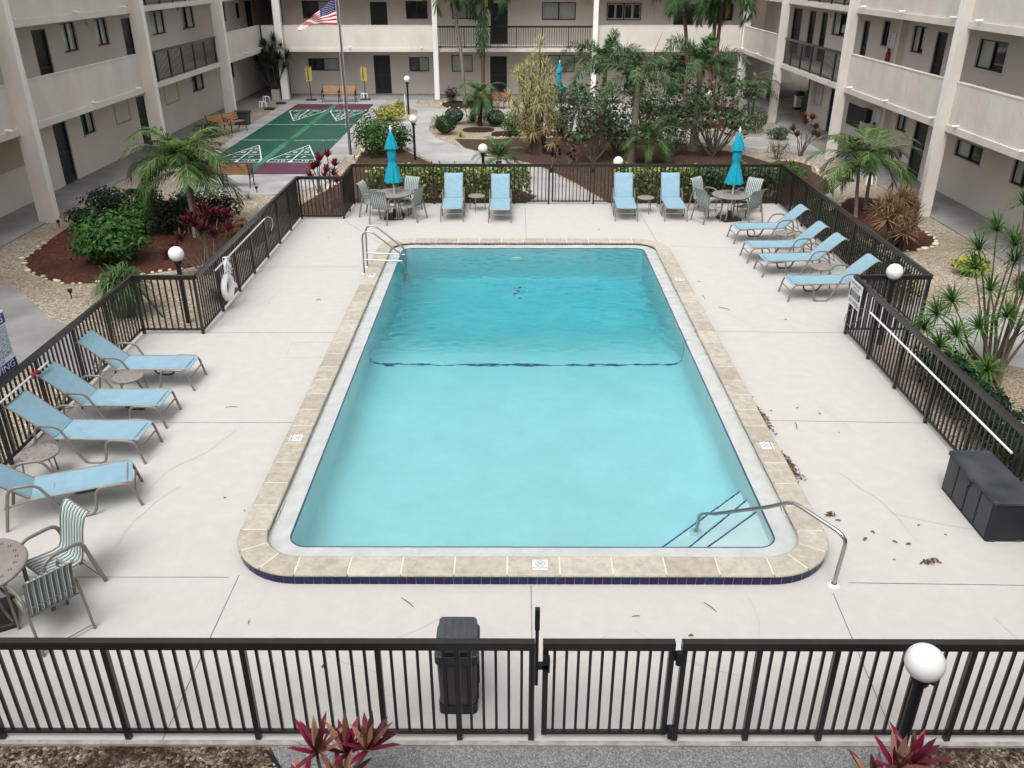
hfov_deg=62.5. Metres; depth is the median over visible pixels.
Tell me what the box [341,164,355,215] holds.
fence
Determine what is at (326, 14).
flag
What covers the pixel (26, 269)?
edging stones
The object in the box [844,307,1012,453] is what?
rescue pole
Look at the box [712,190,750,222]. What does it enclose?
dining table
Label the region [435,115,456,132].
round bush
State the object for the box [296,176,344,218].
fence
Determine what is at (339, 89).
park bench
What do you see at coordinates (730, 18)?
window
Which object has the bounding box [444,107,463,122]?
round bush
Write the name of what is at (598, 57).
palm tree
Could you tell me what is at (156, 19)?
window
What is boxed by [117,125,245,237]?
palm tree
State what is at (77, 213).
shrub
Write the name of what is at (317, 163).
cordyline
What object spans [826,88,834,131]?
door
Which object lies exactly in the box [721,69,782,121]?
palm tree
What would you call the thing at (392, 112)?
shrub
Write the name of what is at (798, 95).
trash can
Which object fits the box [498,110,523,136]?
shrub
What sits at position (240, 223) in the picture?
shrub
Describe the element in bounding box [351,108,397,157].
shrub
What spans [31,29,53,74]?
door
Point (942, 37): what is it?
door
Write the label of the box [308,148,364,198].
edging stones
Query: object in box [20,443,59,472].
side table
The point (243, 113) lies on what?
recycling bin
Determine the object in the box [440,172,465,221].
sun lounger
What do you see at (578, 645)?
gate
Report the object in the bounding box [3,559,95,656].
patio chair
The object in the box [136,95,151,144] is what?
door
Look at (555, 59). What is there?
window
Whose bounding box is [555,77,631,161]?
hibiscus tree
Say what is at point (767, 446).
no diving tile
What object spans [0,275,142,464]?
fence
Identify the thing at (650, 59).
unopened frond
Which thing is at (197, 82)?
window
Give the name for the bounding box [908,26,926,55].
window
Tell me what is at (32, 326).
path
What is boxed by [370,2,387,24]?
door
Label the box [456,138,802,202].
garden bed
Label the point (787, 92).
walkway
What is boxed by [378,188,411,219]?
dining table
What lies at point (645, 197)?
side table
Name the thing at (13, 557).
dining table
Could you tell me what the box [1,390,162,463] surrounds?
sun lounger
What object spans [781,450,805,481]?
leaf litter
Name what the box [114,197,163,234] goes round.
shrub
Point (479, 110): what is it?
palm tree
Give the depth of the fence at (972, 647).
7.52 m
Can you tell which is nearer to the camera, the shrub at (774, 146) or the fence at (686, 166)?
the fence at (686, 166)
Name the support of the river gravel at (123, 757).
on the ground
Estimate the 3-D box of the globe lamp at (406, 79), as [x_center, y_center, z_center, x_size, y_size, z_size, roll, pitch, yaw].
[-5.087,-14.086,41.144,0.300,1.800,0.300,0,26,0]
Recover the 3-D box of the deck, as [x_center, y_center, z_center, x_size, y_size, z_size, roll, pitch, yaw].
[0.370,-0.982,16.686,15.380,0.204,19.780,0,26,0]
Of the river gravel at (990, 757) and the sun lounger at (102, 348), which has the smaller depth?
the river gravel at (990, 757)
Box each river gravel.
[0,746,276,767]
[925,748,1023,767]
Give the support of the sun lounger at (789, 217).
on the deck
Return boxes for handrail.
[711,501,846,589]
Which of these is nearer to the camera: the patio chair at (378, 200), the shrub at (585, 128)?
the patio chair at (378, 200)
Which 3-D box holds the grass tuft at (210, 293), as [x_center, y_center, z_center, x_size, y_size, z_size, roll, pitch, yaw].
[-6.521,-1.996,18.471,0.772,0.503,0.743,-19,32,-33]
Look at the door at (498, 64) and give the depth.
47.58 m
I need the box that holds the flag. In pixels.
[298,0,336,30]
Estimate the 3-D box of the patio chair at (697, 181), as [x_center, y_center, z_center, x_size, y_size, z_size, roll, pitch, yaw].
[5.516,-5.455,24.403,0.572,0.958,0.683,-22,34,-37]
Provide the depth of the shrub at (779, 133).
35.24 m
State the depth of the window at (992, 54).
24.38 m
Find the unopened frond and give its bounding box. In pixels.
[640,32,662,81]
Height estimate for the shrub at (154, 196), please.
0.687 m
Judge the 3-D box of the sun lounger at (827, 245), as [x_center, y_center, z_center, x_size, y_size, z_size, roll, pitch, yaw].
[6.684,-2.996,19.541,1.931,0.887,0.647,-1,26,-3]
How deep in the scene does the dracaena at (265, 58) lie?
44.92 m
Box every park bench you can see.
[196,163,254,187]
[204,110,247,132]
[321,84,356,102]
[489,91,510,109]
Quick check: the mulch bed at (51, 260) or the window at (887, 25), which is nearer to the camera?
the mulch bed at (51, 260)
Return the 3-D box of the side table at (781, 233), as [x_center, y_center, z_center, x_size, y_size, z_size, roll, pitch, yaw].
[6.849,-3.585,21.195,0.528,0.454,0.495,13,29,24]
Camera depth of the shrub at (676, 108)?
39.12 m
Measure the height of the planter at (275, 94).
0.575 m
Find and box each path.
[0,284,122,379]
[270,746,909,767]
[382,100,632,202]
[638,131,824,157]
[896,304,1023,368]
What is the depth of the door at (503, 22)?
46.46 m
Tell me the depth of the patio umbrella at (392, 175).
23.29 m
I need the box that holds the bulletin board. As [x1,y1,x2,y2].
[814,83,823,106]
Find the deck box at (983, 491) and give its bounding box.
[942,450,1023,541]
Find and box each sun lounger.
[0,459,143,532]
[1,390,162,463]
[32,361,181,428]
[73,330,206,390]
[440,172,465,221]
[488,173,511,222]
[611,172,637,221]
[657,172,687,221]
[726,204,810,243]
[739,221,829,263]
[753,232,848,277]
[778,253,882,301]
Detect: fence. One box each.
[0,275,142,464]
[0,637,534,740]
[132,275,204,333]
[194,176,300,329]
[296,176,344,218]
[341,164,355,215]
[352,164,549,203]
[592,164,781,204]
[671,639,1023,741]
[777,164,932,326]
[843,275,1023,481]
[849,274,931,329]
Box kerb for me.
[0,739,1023,751]
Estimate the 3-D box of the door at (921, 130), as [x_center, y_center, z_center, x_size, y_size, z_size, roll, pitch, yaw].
[13.852,-7.981,28.739,0.110,1.849,0.985,0,26,0]
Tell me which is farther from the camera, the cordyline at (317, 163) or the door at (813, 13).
the door at (813, 13)
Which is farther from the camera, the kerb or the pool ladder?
the pool ladder
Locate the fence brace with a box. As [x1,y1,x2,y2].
[136,283,162,316]
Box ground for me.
[0,72,1023,484]
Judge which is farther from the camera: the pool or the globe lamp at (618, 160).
the globe lamp at (618, 160)
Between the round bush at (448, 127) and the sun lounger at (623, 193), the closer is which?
the sun lounger at (623, 193)
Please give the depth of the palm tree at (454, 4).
42.72 m
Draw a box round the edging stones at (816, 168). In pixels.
[778,159,832,190]
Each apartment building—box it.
[0,0,275,222]
[261,0,791,99]
[740,0,1023,236]
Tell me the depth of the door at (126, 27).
32.74 m
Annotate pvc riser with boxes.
[865,176,876,184]
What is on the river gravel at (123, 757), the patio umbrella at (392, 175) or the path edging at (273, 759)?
the path edging at (273, 759)
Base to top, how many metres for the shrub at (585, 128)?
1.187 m
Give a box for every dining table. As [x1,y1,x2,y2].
[0,538,27,632]
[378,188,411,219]
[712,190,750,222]
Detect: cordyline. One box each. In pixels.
[157,199,239,275]
[288,711,400,767]
[305,147,340,210]
[549,144,560,163]
[565,145,578,163]
[787,112,823,156]
[847,721,957,767]
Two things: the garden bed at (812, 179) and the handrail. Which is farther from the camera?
the garden bed at (812, 179)
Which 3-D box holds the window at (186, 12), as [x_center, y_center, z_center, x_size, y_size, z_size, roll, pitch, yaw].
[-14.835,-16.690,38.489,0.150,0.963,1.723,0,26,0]
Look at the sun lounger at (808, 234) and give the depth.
20.39 m
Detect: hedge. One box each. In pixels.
[363,161,532,202]
[613,162,701,202]
[680,160,810,189]
[685,158,786,202]
[793,192,919,300]
[908,346,1023,475]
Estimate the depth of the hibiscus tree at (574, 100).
34.09 m
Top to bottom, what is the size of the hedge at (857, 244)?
0.782 m
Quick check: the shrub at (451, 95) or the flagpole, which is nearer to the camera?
the flagpole
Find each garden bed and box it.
[299,149,535,216]
[441,101,490,108]
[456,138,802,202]
[463,127,493,132]
[491,131,629,136]
[646,105,738,116]
[771,160,829,204]
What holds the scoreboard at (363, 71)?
on the apron
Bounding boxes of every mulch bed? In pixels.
[24,200,276,283]
[674,120,746,128]
[830,197,934,251]
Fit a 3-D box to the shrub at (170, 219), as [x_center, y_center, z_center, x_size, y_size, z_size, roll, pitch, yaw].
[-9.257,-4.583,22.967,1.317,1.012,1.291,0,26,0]
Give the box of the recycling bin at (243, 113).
[232,110,250,124]
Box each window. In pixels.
[59,22,80,54]
[80,112,97,137]
[93,18,111,47]
[149,10,167,36]
[180,6,196,30]
[191,73,205,93]
[231,63,235,78]
[235,3,241,19]
[302,1,328,19]
[308,58,339,71]
[405,1,427,19]
[409,57,429,71]
[451,55,472,72]
[452,0,481,19]
[541,2,575,20]
[543,55,574,72]
[606,3,641,20]
[708,4,732,21]
[830,12,847,38]
[878,21,890,47]
[893,114,907,134]
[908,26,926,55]
[952,139,982,167]
[972,39,1008,74]
[1006,159,1023,190]
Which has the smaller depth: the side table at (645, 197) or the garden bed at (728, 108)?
the side table at (645, 197)
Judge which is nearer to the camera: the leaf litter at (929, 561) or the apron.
the leaf litter at (929, 561)
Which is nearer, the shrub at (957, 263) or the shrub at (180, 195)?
the shrub at (957, 263)
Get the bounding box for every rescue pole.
[0,361,48,403]
[214,217,272,270]
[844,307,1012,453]
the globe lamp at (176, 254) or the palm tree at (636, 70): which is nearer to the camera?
the globe lamp at (176, 254)
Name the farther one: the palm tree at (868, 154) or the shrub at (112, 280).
the palm tree at (868, 154)
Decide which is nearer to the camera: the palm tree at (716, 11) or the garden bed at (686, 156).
the garden bed at (686, 156)
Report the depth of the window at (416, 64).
47.42 m
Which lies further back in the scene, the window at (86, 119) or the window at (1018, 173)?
the window at (86, 119)
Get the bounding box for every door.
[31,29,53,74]
[52,121,76,183]
[121,17,135,54]
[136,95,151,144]
[244,0,252,26]
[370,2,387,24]
[373,55,391,93]
[490,56,506,93]
[491,3,507,43]
[623,56,639,92]
[667,55,689,93]
[673,4,693,24]
[789,8,802,53]
[805,10,816,54]
[816,12,827,60]
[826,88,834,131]
[860,21,870,55]
[907,121,928,178]
[930,31,947,74]
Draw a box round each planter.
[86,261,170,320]
[271,89,280,100]
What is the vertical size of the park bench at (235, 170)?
0.856 m
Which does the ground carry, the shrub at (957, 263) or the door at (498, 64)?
the shrub at (957, 263)
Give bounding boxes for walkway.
[0,99,268,247]
[243,83,808,99]
[739,100,1023,272]
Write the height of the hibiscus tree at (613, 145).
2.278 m
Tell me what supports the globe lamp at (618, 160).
on the garden bed at (686, 156)
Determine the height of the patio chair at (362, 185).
0.958 m
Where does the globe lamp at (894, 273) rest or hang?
on the ground
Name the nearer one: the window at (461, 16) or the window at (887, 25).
the window at (887, 25)
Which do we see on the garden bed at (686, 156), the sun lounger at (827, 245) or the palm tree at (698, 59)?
the palm tree at (698, 59)
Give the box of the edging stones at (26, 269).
[18,242,182,284]
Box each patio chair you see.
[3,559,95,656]
[20,497,107,610]
[356,180,386,217]
[367,190,397,225]
[396,175,422,214]
[397,185,427,222]
[686,176,716,214]
[690,187,722,224]
[732,177,764,213]
[732,189,766,221]
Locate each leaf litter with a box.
[752,396,776,433]
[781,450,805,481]
[920,557,941,564]
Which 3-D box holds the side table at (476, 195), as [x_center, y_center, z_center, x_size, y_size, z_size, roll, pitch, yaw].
[-1.011,-5.292,24.629,0.528,0.454,0.495,-11,29,-22]
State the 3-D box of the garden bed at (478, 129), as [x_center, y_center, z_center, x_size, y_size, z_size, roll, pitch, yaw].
[-1.498,-11.336,37.643,1.400,0.033,1.300,0,26,0]
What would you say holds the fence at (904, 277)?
on the deck
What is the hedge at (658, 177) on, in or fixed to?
on the garden bed at (686, 156)
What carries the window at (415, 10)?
in the apartment building at (390, 45)
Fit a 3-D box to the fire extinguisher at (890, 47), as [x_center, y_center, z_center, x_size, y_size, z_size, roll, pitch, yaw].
[13.701,-12.179,30.591,0.190,1.040,0.600,0,26,0]
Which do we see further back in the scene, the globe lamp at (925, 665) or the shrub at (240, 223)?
the shrub at (240, 223)
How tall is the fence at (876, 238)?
1.196 m
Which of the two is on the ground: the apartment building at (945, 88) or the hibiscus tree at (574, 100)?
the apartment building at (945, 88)
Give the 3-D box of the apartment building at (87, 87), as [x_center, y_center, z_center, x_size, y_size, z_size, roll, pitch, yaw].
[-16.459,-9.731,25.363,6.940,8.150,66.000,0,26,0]
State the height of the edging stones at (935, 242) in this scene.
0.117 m
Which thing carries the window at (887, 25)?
in the apartment building at (945, 88)
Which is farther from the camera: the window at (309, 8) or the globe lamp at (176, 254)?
the window at (309, 8)
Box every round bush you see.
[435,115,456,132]
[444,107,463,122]
[488,109,504,125]
[740,104,768,131]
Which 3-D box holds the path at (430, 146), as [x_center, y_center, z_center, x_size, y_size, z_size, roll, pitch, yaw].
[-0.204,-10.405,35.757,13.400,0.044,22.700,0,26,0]
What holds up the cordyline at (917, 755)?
on the ground
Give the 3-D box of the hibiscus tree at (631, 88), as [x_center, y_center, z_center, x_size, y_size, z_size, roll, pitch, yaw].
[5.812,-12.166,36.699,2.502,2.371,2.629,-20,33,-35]
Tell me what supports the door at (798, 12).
in the apartment building at (945, 88)
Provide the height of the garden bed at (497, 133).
0.033 m
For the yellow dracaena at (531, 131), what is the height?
4.444 m
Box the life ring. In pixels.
[221,256,237,300]
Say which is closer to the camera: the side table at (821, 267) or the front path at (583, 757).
the front path at (583, 757)
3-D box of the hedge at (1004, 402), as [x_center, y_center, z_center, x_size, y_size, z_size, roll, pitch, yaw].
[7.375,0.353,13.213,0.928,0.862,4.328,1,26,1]
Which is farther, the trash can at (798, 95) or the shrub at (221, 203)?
the trash can at (798, 95)
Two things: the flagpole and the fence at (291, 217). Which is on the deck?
the fence at (291, 217)
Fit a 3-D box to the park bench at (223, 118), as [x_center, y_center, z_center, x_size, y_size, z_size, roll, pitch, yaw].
[-12.400,-11.346,36.649,0.637,0.856,1.793,13,29,25]
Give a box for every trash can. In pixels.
[434,617,479,713]
[793,91,804,109]
[800,97,807,114]
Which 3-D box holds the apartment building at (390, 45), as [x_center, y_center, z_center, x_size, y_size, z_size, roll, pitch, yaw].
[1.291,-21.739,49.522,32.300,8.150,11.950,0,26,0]
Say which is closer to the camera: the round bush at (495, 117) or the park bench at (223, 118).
the park bench at (223, 118)
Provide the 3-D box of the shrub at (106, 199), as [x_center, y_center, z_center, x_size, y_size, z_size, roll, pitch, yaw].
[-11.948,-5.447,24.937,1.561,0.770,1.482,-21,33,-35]
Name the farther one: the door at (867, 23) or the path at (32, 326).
the door at (867, 23)
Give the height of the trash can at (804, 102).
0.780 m
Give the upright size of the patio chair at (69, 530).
0.958 m
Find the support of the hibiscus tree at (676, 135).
on the garden bed at (686, 156)
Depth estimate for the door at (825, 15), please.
37.66 m
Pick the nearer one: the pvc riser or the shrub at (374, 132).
the pvc riser
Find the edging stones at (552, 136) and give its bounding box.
[490,136,683,142]
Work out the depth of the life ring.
17.37 m
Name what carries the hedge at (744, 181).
on the garden bed at (686, 156)
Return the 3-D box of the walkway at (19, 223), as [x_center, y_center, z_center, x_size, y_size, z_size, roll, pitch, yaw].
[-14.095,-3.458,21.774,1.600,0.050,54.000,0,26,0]
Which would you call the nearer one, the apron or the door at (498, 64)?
the apron
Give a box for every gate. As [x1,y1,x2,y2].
[535,607,684,739]
[550,164,593,201]
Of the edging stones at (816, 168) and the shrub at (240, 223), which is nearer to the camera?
the shrub at (240, 223)
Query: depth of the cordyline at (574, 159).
30.59 m
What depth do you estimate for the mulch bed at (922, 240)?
23.80 m
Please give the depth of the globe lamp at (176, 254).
16.74 m
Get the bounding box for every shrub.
[59,206,106,225]
[65,207,154,263]
[76,184,135,212]
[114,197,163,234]
[126,186,164,204]
[149,197,189,234]
[168,185,202,214]
[192,121,221,137]
[195,187,243,223]
[222,217,252,237]
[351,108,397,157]
[375,103,406,120]
[387,120,412,152]
[393,99,406,109]
[444,86,458,101]
[471,136,523,168]
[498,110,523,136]
[549,105,571,136]
[580,115,596,138]
[662,101,692,121]
[668,93,729,110]
[765,126,792,140]
[765,138,794,159]
[949,255,991,277]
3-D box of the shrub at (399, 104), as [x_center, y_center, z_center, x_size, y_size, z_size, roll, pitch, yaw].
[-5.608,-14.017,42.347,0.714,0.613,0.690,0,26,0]
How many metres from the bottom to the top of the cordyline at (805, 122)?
1.721 m
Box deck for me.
[0,203,1023,741]
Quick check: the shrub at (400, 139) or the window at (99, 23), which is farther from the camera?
the shrub at (400, 139)
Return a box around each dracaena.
[251,32,293,88]
[504,33,562,154]
[863,180,930,250]
[907,190,1023,387]
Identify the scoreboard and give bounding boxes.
[305,67,316,100]
[360,66,370,99]
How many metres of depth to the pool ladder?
19.60 m
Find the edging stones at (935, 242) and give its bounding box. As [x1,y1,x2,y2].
[829,195,938,250]
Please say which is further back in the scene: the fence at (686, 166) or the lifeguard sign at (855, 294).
the fence at (686, 166)
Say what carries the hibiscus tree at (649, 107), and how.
on the garden bed at (686, 156)
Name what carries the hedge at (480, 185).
on the garden bed at (403, 156)
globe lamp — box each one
[168,246,189,322]
[404,76,409,114]
[409,115,416,159]
[478,144,487,194]
[613,156,622,170]
[878,264,903,344]
[889,643,946,765]
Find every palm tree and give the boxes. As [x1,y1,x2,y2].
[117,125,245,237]
[422,0,482,104]
[454,79,506,125]
[457,0,511,96]
[560,28,648,143]
[586,46,682,163]
[619,115,677,163]
[649,31,749,150]
[651,0,717,110]
[685,0,758,117]
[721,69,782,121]
[801,124,924,217]
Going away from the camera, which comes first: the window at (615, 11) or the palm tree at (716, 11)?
the palm tree at (716, 11)
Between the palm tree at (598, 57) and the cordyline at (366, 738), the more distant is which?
the palm tree at (598, 57)
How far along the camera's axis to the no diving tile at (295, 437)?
12.53 m
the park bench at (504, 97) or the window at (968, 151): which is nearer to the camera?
the window at (968, 151)
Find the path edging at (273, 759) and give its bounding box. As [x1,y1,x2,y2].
[266,750,281,767]
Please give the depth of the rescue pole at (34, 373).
12.39 m
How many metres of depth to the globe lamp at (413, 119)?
31.30 m
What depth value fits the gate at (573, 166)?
25.05 m
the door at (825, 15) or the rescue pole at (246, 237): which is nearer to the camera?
the rescue pole at (246, 237)
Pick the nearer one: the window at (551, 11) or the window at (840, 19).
the window at (840, 19)
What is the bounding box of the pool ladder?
[361,225,406,274]
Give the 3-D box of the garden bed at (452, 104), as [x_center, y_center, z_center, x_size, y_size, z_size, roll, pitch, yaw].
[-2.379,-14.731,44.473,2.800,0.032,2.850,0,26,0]
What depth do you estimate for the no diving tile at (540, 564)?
9.88 m
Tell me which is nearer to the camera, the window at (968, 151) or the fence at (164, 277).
the fence at (164, 277)
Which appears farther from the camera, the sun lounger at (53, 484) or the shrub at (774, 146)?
the shrub at (774, 146)
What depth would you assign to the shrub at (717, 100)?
41.57 m
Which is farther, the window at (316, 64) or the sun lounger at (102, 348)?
the window at (316, 64)
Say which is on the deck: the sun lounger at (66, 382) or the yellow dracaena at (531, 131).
the sun lounger at (66, 382)
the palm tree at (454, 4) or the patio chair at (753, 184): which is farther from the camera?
the palm tree at (454, 4)
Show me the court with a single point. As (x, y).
(294, 139)
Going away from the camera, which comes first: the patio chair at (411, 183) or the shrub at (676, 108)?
the patio chair at (411, 183)
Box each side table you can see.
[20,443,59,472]
[111,369,147,407]
[468,193,485,212]
[635,195,653,214]
[775,230,794,251]
[810,263,833,288]
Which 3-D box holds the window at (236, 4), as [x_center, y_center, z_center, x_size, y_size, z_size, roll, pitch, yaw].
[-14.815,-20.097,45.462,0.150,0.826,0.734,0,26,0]
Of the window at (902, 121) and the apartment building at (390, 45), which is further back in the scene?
the apartment building at (390, 45)
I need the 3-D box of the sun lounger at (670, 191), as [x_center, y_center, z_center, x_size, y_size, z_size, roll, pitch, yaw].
[4.608,-5.379,24.176,0.647,1.029,1.750,1,26,1]
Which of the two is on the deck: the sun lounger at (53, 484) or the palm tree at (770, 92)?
the sun lounger at (53, 484)
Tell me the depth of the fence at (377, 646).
7.50 m
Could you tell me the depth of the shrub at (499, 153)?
27.87 m
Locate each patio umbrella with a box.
[384,126,402,208]
[556,60,562,90]
[724,126,744,209]
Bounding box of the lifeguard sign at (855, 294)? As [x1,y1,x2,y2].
[848,277,862,311]
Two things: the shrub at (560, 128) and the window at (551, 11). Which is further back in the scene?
the window at (551, 11)
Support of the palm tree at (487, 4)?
on the garden bed at (452, 104)
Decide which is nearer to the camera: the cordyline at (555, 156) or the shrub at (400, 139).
the cordyline at (555, 156)
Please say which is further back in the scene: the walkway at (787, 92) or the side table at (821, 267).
the walkway at (787, 92)
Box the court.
[207,104,373,173]
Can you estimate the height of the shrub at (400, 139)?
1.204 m
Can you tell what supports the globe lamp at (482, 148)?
on the garden bed at (403, 156)
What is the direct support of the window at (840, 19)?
in the apartment building at (945, 88)
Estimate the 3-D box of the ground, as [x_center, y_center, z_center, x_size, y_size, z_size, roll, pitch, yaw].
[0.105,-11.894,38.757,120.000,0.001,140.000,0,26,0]
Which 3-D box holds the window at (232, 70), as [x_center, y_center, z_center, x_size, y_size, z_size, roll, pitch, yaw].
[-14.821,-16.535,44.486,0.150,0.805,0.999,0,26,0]
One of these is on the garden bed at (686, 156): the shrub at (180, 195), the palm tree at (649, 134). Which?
the palm tree at (649, 134)
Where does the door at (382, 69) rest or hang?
in the apartment building at (390, 45)
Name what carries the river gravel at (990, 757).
on the ground
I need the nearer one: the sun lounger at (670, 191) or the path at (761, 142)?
the sun lounger at (670, 191)
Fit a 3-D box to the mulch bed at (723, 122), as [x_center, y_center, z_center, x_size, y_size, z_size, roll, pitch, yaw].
[8.955,-11.947,38.872,3.700,0.031,2.300,0,26,0]
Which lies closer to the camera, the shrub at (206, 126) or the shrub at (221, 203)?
the shrub at (221, 203)
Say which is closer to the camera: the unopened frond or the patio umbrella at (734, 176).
the patio umbrella at (734, 176)
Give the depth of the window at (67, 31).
28.37 m
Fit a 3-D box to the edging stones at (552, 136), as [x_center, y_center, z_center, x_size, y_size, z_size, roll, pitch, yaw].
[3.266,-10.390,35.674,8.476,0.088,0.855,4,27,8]
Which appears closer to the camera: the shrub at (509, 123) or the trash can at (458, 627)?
the trash can at (458, 627)
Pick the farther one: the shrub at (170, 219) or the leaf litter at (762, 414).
the shrub at (170, 219)
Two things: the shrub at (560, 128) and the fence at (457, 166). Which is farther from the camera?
the shrub at (560, 128)
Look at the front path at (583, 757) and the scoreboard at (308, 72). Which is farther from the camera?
the scoreboard at (308, 72)
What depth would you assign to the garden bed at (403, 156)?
28.00 m
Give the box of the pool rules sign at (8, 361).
[0,310,17,463]
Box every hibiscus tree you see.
[544,75,596,142]
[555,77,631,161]
[581,100,643,153]
[616,77,670,130]
[619,86,687,143]
[645,112,697,155]
[659,64,766,156]
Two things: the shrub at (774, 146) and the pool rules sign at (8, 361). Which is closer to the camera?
the pool rules sign at (8, 361)
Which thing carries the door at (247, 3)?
in the apartment building at (87, 87)
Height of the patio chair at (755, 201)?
0.958 m
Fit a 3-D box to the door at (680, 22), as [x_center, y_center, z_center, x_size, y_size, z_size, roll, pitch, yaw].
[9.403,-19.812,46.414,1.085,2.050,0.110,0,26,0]
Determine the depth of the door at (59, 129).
28.10 m
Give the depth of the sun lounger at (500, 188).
24.45 m
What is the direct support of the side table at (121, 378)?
on the deck
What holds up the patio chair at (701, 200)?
on the deck
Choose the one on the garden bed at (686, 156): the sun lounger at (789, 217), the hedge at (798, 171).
the hedge at (798, 171)
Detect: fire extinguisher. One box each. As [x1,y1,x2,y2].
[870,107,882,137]
[884,32,896,62]
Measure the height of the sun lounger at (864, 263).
0.887 m
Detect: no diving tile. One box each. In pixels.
[289,435,302,440]
[532,560,547,569]
[759,442,774,448]
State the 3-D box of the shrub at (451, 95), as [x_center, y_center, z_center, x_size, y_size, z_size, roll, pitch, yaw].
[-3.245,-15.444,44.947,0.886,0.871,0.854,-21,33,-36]
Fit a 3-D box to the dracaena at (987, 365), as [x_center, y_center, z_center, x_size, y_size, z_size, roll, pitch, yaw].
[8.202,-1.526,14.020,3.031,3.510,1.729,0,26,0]
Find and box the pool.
[237,238,828,584]
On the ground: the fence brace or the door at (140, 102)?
the fence brace
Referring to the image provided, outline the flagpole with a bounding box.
[335,0,354,161]
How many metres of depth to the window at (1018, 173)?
23.08 m
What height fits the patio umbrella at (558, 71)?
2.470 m
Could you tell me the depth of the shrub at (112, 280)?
17.31 m
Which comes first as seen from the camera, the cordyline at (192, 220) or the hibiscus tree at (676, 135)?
the cordyline at (192, 220)
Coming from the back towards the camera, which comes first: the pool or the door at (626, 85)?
the door at (626, 85)
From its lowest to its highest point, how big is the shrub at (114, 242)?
1.381 m
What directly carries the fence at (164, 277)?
on the deck
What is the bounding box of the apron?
[174,100,418,195]
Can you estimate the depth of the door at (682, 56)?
47.45 m
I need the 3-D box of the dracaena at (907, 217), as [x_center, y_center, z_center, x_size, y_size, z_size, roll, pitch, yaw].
[9.932,-4.326,21.546,1.889,1.828,1.617,0,26,0]
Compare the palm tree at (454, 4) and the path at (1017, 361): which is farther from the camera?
the palm tree at (454, 4)
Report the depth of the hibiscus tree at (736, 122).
31.53 m
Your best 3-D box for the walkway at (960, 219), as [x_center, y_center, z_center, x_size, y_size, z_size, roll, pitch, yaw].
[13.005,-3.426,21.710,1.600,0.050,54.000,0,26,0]
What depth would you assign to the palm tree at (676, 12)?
37.83 m
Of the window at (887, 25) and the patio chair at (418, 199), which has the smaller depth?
the patio chair at (418, 199)
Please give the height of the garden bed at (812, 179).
0.031 m
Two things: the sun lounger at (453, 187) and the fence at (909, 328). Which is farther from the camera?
the sun lounger at (453, 187)

